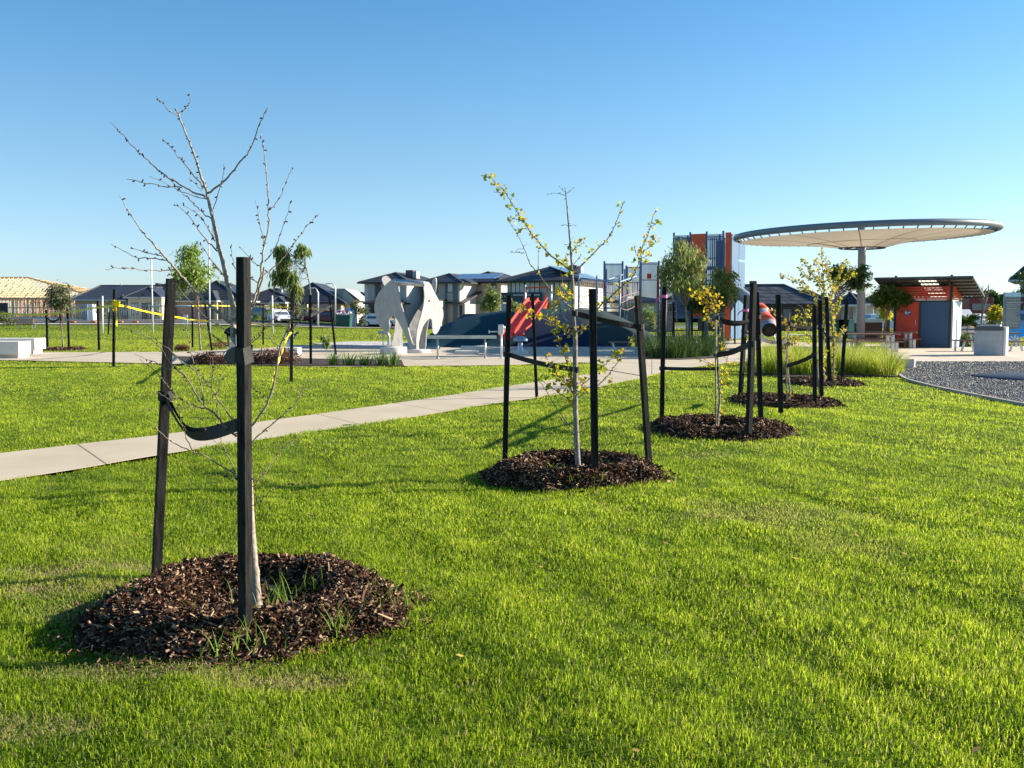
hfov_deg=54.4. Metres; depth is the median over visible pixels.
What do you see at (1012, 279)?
two storey house
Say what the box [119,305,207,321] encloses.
hazard tape
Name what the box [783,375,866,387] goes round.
mulch ring
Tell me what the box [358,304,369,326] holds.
gum tree
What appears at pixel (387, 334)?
water outlet
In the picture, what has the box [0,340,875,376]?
plaza pavement
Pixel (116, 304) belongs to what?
tape bow
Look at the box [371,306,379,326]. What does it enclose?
garage door
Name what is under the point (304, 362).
garden bed soil
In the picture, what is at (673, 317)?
tree stake
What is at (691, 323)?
tree stake
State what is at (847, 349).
tussock grass
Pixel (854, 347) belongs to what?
tussock grass
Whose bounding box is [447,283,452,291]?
window
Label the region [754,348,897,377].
garden bed soil
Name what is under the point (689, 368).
tree tie
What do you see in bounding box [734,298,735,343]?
tree stake
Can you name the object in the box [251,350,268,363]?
red leaved shrub
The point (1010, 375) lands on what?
rubber mat
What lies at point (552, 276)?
two storey house
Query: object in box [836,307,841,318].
window
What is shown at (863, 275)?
round crowned tree
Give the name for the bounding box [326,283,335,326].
street lamp
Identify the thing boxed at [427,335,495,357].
bench
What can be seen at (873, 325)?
bin enclosure
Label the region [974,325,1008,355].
barbecue
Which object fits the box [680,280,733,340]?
gum tree
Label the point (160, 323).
footpath
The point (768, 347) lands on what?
tussock grass
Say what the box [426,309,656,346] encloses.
play mound
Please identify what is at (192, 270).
gum tree
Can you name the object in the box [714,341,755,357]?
tree tie
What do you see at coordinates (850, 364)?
tussock grass
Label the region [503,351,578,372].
tree tie
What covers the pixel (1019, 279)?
gum tree
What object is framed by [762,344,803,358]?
tussock grass
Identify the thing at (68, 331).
tree stake
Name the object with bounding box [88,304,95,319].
stacked white boxes
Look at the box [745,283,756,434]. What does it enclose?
tree stake
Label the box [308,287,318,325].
street lamp
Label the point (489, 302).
gum tree
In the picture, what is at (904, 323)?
door
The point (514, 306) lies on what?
gum tree
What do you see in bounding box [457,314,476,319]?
parked car
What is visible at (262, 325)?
tree stake
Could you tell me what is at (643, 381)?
tree stake
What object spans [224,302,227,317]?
window
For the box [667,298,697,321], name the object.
distant trees
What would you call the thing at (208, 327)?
tree stake
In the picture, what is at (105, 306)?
hazard tape
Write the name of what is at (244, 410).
tree stake
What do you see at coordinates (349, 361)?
strappy plant
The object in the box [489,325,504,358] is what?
hand pump
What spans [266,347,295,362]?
red leaved shrub
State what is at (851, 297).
single storey house
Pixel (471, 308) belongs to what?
two storey house
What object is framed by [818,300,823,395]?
tree stake
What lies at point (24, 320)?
park bench
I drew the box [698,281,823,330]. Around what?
brick house
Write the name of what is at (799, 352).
tussock grass
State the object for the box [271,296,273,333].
short goal post
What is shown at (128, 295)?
single storey house
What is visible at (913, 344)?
picnic table
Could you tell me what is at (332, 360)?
strappy plant
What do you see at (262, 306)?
hazard tape
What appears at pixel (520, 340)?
mushroom stool
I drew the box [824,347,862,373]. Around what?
tussock grass
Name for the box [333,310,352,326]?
skip bin
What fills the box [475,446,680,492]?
mulch ring
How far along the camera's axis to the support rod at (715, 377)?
13.77 m
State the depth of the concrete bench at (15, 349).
35.07 m
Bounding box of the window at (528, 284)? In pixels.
[525,282,539,291]
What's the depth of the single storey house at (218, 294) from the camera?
125.61 m
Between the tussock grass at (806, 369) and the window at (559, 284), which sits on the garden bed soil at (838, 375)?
the tussock grass at (806, 369)
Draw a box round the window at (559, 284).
[554,282,568,295]
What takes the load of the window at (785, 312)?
in the brick house at (791, 298)
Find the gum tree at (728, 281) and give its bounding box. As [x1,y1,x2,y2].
[707,266,744,340]
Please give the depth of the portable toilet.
112.71 m
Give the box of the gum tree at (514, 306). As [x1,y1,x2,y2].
[511,301,519,309]
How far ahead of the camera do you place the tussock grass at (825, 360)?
25.83 m
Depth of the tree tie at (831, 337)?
22.99 m
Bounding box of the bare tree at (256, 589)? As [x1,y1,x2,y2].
[105,94,319,606]
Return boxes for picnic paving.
[726,343,1023,361]
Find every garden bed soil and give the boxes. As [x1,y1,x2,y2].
[177,356,403,366]
[645,346,725,359]
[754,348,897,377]
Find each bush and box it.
[960,334,970,346]
[960,334,973,346]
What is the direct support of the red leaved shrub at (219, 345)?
on the lawn at (192, 738)
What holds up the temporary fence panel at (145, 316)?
on the road at (160, 321)
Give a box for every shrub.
[0,311,17,325]
[174,343,189,350]
[187,353,212,364]
[197,350,223,363]
[207,340,227,348]
[216,351,228,363]
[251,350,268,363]
[253,346,277,363]
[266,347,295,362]
[276,348,301,363]
[876,307,893,323]
[961,313,980,336]
[982,304,1002,324]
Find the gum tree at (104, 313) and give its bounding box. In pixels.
[94,298,108,324]
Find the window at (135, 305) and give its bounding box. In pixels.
[131,303,137,314]
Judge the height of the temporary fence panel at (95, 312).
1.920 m
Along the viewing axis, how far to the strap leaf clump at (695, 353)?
35.42 m
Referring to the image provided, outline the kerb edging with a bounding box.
[899,371,1023,405]
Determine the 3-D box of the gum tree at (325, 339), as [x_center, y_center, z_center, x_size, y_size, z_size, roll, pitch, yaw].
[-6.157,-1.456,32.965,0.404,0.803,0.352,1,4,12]
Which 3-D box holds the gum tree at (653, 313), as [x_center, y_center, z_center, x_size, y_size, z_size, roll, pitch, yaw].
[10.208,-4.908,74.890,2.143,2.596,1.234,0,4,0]
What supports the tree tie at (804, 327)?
attached to the tree stake at (820, 353)
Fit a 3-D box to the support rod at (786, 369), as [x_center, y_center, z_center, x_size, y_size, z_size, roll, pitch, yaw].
[4.913,-0.271,17.826,0.047,1.148,0.021,0,4,0]
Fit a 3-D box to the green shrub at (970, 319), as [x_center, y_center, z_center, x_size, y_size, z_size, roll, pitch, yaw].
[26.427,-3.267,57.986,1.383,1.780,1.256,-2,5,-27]
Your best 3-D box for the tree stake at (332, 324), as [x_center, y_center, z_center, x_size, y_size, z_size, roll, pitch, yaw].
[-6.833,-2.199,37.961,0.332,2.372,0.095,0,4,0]
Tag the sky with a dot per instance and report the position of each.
(388, 117)
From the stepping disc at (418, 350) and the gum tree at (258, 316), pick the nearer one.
the stepping disc at (418, 350)
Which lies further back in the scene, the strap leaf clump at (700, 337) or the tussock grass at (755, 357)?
the strap leaf clump at (700, 337)
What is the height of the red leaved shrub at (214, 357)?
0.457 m
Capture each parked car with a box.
[267,309,289,321]
[278,310,301,321]
[359,313,394,326]
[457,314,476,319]
[865,314,893,327]
[975,314,988,325]
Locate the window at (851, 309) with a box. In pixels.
[848,307,853,318]
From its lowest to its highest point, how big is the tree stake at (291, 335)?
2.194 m
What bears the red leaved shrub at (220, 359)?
on the garden bed soil at (304, 362)
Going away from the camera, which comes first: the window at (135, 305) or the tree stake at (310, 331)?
the tree stake at (310, 331)
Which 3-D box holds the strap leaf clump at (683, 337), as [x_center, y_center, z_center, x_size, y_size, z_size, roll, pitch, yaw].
[7.148,-1.870,41.027,1.903,1.072,2.044,0,4,0]
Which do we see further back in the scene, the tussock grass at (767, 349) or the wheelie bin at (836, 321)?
the wheelie bin at (836, 321)
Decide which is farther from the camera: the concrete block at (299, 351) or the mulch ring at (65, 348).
the mulch ring at (65, 348)
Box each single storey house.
[71,284,180,318]
[176,280,259,318]
[251,282,348,319]
[607,297,670,324]
[829,292,873,329]
[866,294,893,313]
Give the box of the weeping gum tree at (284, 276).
[266,242,311,305]
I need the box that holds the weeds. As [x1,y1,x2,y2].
[92,447,647,658]
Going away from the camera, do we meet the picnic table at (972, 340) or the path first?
the path
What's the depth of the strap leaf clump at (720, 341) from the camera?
37.52 m
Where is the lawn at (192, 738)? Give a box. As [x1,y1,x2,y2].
[0,314,1023,767]
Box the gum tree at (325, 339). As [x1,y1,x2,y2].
[319,328,330,349]
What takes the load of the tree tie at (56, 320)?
attached to the tree stake at (47, 336)
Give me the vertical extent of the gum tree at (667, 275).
4.570 m
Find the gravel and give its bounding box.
[900,361,1023,401]
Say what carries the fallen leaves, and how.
on the lawn at (192, 738)
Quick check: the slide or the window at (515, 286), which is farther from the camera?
the window at (515, 286)
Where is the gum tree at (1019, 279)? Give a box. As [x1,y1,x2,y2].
[1009,270,1023,294]
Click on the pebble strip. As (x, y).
(379, 343)
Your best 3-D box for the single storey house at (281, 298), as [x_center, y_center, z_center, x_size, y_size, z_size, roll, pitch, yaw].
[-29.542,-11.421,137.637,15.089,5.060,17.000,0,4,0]
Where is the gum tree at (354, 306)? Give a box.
[349,299,363,327]
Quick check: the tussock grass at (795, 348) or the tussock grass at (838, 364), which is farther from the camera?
the tussock grass at (795, 348)
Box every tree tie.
[45,315,61,321]
[158,391,236,440]
[223,327,253,364]
[308,305,331,316]
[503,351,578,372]
[572,310,643,328]
[659,366,718,370]
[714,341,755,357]
[716,315,760,325]
[756,335,788,343]
[785,352,817,367]
[788,322,822,329]
[823,327,846,339]
[823,328,829,335]
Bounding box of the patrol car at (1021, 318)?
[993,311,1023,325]
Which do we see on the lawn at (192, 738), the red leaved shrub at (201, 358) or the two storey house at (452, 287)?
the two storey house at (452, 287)
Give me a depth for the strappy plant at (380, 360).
30.17 m
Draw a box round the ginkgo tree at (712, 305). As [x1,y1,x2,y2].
[688,286,735,424]
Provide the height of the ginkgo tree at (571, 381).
3.038 m
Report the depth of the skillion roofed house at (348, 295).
134.57 m
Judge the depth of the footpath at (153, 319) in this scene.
118.25 m
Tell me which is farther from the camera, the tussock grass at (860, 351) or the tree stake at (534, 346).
the tussock grass at (860, 351)
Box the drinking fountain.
[285,332,298,346]
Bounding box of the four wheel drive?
[251,305,276,319]
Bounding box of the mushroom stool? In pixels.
[513,336,527,353]
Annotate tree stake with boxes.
[45,310,48,346]
[67,309,69,346]
[96,301,99,349]
[107,310,109,333]
[112,289,115,367]
[151,278,176,573]
[191,303,193,346]
[204,303,212,349]
[236,257,251,627]
[262,305,263,344]
[290,291,293,381]
[309,295,311,363]
[328,295,336,354]
[502,296,511,458]
[531,294,537,396]
[589,289,598,468]
[634,295,651,460]
[659,286,666,416]
[672,303,674,337]
[690,309,692,335]
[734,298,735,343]
[738,295,748,392]
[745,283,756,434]
[756,292,762,418]
[775,295,782,412]
[812,306,816,401]
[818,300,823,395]
[824,297,831,381]
[840,300,848,377]
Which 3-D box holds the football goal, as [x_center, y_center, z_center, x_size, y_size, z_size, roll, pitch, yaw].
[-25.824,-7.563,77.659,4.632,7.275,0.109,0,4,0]
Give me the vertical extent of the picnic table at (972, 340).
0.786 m
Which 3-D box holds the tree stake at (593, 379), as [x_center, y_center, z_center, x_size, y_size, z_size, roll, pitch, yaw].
[0.760,0.071,9.257,0.105,1.906,0.069,0,4,0]
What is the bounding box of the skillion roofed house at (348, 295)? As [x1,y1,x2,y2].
[330,289,364,322]
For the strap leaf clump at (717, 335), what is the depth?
42.84 m
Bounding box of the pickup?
[303,310,343,322]
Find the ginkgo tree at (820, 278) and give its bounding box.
[779,247,857,380]
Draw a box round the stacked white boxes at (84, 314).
[82,304,87,319]
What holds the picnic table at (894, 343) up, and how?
on the picnic paving
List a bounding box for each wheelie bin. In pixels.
[830,319,843,338]
[839,319,848,337]
[843,319,854,339]
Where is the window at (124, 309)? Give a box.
[122,301,127,316]
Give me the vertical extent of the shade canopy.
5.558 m
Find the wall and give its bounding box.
[899,359,915,367]
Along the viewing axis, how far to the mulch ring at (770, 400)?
17.32 m
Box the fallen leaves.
[50,413,1019,754]
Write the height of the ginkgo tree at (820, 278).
3.092 m
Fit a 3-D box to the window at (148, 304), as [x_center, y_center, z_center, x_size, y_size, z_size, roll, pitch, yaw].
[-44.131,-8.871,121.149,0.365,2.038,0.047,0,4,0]
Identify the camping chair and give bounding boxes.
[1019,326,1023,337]
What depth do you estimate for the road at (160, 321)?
111.35 m
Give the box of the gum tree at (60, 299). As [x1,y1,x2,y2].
[43,279,73,347]
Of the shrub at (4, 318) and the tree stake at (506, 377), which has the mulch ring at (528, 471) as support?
the tree stake at (506, 377)
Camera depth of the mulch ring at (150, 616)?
4.96 m
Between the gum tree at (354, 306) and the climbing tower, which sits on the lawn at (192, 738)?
the gum tree at (354, 306)
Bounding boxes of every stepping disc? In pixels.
[380,347,406,353]
[407,349,430,352]
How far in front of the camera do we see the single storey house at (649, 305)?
99.71 m
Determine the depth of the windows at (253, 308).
120.29 m
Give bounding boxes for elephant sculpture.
[374,276,442,348]
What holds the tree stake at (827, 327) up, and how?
on the mulch ring at (804, 380)
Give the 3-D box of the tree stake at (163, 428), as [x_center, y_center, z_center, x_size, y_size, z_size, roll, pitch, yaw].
[-2.106,0.311,6.018,0.209,1.890,0.073,0,4,0]
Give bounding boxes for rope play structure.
[578,261,671,336]
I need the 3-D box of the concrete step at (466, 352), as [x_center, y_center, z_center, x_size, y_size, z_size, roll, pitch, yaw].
[-1.743,-1.213,38.498,0.900,0.160,0.700,0,4,0]
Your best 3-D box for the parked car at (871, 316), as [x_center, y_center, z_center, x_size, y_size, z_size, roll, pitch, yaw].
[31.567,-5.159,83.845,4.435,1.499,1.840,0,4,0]
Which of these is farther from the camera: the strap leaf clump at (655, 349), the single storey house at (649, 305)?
the single storey house at (649, 305)
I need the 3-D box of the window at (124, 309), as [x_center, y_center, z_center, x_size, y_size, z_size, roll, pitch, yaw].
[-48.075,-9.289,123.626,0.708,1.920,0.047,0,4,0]
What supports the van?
on the road at (971, 329)
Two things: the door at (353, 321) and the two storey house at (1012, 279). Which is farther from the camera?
the door at (353, 321)
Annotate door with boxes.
[141,303,146,318]
[151,301,159,318]
[177,302,202,318]
[313,304,331,312]
[351,311,354,325]
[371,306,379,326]
[896,302,918,346]
[1003,327,1008,354]
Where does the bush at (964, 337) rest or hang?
on the picnic paving
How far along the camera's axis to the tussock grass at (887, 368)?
25.23 m
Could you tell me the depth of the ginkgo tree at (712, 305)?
13.95 m
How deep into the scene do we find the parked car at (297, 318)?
116.20 m
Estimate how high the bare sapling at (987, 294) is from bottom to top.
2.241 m
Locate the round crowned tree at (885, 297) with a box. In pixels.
[865,282,921,344]
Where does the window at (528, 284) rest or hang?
in the two storey house at (552, 276)
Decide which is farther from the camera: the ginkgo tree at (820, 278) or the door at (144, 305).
the door at (144, 305)
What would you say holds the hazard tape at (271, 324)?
attached to the tree stake at (291, 335)
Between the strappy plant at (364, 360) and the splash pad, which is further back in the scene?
the splash pad
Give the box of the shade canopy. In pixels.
[733,218,1003,347]
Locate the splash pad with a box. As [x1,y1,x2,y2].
[293,345,439,348]
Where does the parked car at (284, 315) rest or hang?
on the road at (160, 321)
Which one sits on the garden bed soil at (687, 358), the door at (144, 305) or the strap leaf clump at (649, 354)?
the strap leaf clump at (649, 354)
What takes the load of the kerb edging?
on the lawn at (192, 738)
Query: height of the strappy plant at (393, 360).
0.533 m
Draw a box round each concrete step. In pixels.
[455,350,478,354]
[461,346,486,351]
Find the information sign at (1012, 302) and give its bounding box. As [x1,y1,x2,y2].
[1002,292,1021,346]
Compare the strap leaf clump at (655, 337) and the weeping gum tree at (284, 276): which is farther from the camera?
the strap leaf clump at (655, 337)
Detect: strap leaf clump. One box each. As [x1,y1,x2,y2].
[633,333,672,356]
[644,329,673,346]
[644,331,682,357]
[654,329,684,349]
[655,331,694,357]
[667,331,709,357]
[668,327,701,347]
[682,329,712,347]
[685,333,719,355]
[695,327,730,347]
[697,329,734,354]
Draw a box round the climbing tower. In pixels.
[667,231,775,341]
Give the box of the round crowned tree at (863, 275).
[827,263,877,342]
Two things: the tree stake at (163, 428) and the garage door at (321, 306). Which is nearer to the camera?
the tree stake at (163, 428)
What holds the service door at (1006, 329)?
in the barbecue
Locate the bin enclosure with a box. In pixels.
[854,319,889,337]
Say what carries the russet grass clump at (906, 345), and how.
on the picnic paving
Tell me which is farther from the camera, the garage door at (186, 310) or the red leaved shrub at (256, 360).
the garage door at (186, 310)
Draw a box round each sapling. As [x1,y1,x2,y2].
[770,308,798,399]
[790,304,828,389]
[978,282,986,321]
[981,284,993,324]
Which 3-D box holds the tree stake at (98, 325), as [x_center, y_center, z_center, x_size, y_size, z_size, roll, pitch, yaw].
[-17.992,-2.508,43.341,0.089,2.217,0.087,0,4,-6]
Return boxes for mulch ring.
[38,551,435,672]
[42,346,87,350]
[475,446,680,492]
[639,412,808,441]
[721,391,847,409]
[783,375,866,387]
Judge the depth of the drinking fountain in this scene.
40.20 m
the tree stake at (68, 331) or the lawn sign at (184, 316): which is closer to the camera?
the tree stake at (68, 331)
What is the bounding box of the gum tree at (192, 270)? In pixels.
[167,241,219,350]
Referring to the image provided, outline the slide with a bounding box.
[498,285,551,340]
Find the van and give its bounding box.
[961,309,979,325]
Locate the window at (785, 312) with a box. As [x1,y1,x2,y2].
[782,308,791,320]
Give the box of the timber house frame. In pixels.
[0,277,89,318]
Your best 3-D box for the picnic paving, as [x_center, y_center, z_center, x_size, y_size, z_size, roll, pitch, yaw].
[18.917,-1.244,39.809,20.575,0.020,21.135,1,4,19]
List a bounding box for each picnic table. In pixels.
[830,333,903,351]
[846,331,920,347]
[951,332,1023,350]
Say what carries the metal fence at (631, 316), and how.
on the lawn at (192, 738)
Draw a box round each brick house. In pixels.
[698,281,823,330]
[801,289,829,326]
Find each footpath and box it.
[0,323,368,327]
[14,319,330,323]
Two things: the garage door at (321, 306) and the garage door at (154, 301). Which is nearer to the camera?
the garage door at (154, 301)
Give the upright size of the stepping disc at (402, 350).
0.270 m
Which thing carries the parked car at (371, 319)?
on the road at (160, 321)
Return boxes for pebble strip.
[312,341,636,348]
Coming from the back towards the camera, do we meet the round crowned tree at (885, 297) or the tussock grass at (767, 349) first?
the round crowned tree at (885, 297)
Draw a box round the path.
[0,370,648,480]
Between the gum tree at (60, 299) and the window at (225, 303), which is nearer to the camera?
the gum tree at (60, 299)
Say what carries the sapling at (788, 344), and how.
on the mulch ring at (770, 400)
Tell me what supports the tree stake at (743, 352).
in the mulch ring at (770, 400)
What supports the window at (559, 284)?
in the two storey house at (552, 276)
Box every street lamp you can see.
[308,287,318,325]
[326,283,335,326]
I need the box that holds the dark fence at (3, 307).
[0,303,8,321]
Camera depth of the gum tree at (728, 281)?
45.66 m
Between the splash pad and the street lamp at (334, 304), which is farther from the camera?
the street lamp at (334, 304)
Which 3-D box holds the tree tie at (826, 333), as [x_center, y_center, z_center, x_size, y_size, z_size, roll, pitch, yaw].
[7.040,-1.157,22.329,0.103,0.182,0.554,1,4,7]
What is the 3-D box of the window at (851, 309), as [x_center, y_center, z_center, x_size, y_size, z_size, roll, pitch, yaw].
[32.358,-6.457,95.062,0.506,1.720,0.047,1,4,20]
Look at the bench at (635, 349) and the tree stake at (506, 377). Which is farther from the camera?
the bench at (635, 349)
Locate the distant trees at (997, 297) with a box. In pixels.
[961,287,1002,310]
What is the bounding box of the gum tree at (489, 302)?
[478,283,504,312]
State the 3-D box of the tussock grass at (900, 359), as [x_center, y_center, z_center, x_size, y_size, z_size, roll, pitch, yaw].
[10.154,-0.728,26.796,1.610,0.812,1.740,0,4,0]
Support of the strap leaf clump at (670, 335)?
on the garden bed soil at (687, 358)
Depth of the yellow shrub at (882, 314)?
69.81 m
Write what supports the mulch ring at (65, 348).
on the lawn at (192, 738)
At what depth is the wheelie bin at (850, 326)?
59.91 m
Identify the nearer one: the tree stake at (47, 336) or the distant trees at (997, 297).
the tree stake at (47, 336)
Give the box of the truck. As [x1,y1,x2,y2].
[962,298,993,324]
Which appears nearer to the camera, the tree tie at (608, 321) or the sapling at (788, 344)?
the tree tie at (608, 321)
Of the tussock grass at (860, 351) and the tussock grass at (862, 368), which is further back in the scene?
the tussock grass at (860, 351)
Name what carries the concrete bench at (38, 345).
on the plaza pavement
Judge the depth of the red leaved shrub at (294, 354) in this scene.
31.10 m
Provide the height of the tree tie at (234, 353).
0.175 m
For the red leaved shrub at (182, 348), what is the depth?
41.96 m
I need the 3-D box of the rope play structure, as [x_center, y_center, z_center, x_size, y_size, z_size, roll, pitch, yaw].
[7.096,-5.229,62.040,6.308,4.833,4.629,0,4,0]
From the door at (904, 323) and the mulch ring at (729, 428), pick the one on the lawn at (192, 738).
the mulch ring at (729, 428)
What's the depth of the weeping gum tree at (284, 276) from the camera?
30.75 m
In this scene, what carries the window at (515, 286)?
in the two storey house at (552, 276)
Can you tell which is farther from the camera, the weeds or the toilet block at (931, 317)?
the toilet block at (931, 317)
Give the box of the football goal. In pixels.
[150,240,210,333]
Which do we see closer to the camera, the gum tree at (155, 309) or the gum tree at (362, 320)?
the gum tree at (155, 309)
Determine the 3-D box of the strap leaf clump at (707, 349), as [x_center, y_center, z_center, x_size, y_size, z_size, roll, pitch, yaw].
[7.035,-1.557,36.613,1.929,1.074,1.895,1,4,14]
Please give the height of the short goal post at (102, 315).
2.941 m
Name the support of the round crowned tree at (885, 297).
on the picnic paving
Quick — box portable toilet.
[345,308,356,325]
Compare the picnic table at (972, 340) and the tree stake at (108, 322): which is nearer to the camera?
the picnic table at (972, 340)
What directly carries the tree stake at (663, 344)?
on the mulch ring at (729, 428)
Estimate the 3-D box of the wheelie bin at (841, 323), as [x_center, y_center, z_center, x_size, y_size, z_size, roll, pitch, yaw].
[19.950,-3.289,60.228,0.640,1.219,0.700,0,4,0]
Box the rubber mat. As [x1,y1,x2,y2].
[971,372,1023,380]
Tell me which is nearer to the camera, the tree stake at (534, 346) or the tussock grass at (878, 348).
the tree stake at (534, 346)
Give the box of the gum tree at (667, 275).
[653,236,712,341]
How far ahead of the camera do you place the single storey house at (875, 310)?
111.06 m
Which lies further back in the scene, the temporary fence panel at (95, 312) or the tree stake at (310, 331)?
the temporary fence panel at (95, 312)
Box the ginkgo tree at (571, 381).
[481,172,661,466]
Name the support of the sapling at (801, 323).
on the lawn at (192, 738)
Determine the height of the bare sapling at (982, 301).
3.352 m
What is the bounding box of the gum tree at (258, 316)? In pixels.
[251,303,277,321]
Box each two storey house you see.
[357,270,428,326]
[421,273,503,326]
[445,271,509,315]
[495,265,609,310]
[1008,266,1023,310]
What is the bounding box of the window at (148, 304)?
[147,303,150,318]
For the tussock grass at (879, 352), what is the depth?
27.34 m
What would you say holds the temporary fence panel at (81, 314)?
on the road at (160, 321)
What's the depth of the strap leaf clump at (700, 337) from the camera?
41.81 m
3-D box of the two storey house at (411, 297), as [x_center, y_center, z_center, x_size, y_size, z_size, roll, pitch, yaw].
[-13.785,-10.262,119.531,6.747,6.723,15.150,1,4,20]
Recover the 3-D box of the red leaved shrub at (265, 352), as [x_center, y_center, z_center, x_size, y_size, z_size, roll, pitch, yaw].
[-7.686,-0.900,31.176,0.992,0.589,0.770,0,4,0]
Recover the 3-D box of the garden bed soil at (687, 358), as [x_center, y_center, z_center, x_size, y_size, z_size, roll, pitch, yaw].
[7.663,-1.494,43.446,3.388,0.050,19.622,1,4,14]
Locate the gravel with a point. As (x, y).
(947, 368)
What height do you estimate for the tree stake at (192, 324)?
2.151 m
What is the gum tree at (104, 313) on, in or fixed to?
on the lawn at (192, 738)
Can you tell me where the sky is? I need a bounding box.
[0,0,1023,313]
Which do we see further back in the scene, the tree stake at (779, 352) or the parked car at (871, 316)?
the parked car at (871, 316)
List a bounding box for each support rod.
[715,320,716,424]
[786,337,786,398]
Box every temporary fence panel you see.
[69,305,92,321]
[90,308,108,321]
[132,307,159,321]
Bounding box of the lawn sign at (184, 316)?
[183,315,187,330]
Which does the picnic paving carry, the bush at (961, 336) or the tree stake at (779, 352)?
the bush at (961, 336)
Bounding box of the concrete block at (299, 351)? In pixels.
[281,347,301,355]
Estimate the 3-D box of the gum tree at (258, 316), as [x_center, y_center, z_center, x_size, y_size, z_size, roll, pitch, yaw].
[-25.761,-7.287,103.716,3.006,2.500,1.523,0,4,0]
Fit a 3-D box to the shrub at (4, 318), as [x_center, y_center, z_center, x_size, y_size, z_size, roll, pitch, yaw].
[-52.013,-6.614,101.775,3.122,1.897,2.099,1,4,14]
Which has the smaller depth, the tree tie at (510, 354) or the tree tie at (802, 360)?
the tree tie at (510, 354)
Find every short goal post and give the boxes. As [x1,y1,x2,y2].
[102,296,102,333]
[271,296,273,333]
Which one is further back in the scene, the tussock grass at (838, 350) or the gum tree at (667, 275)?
the gum tree at (667, 275)
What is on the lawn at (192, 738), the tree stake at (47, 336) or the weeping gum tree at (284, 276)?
the tree stake at (47, 336)
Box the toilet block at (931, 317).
[874,275,984,347]
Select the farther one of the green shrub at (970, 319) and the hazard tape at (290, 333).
the green shrub at (970, 319)
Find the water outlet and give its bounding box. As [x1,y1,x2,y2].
[378,331,389,344]
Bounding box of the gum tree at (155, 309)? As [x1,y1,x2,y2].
[150,301,161,325]
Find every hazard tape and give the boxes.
[0,305,113,315]
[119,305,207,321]
[192,305,328,310]
[251,323,294,325]
[271,332,291,382]
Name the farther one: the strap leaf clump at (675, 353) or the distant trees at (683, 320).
the distant trees at (683, 320)
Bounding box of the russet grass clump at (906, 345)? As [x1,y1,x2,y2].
[901,336,918,347]
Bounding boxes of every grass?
[736,344,774,370]
[747,343,776,358]
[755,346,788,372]
[761,342,782,352]
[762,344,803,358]
[782,340,811,352]
[782,347,826,374]
[784,345,811,361]
[796,346,841,373]
[808,345,851,358]
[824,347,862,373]
[832,344,863,364]
[832,347,873,373]
[839,342,878,359]
[840,341,871,353]
[840,348,887,374]
[856,344,906,362]
[857,341,891,355]
[861,346,910,375]
[871,344,916,371]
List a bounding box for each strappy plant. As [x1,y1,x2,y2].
[323,350,342,364]
[339,351,358,364]
[355,352,374,364]
[370,350,388,364]
[384,351,401,364]
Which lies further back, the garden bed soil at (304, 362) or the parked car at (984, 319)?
the parked car at (984, 319)
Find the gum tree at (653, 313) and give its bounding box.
[642,304,656,331]
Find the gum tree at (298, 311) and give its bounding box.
[294,308,303,318]
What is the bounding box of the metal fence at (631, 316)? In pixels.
[607,311,671,331]
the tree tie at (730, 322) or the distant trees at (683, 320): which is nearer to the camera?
the tree tie at (730, 322)
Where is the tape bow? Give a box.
[112,300,119,340]
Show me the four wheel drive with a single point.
(256, 310)
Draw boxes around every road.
[1,320,823,327]
[961,324,1020,337]
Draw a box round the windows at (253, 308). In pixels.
[251,307,264,310]
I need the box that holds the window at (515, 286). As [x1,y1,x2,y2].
[511,282,523,291]
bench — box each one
[0,338,45,353]
[0,341,30,357]
[16,319,35,328]
[427,335,495,357]
[609,341,637,354]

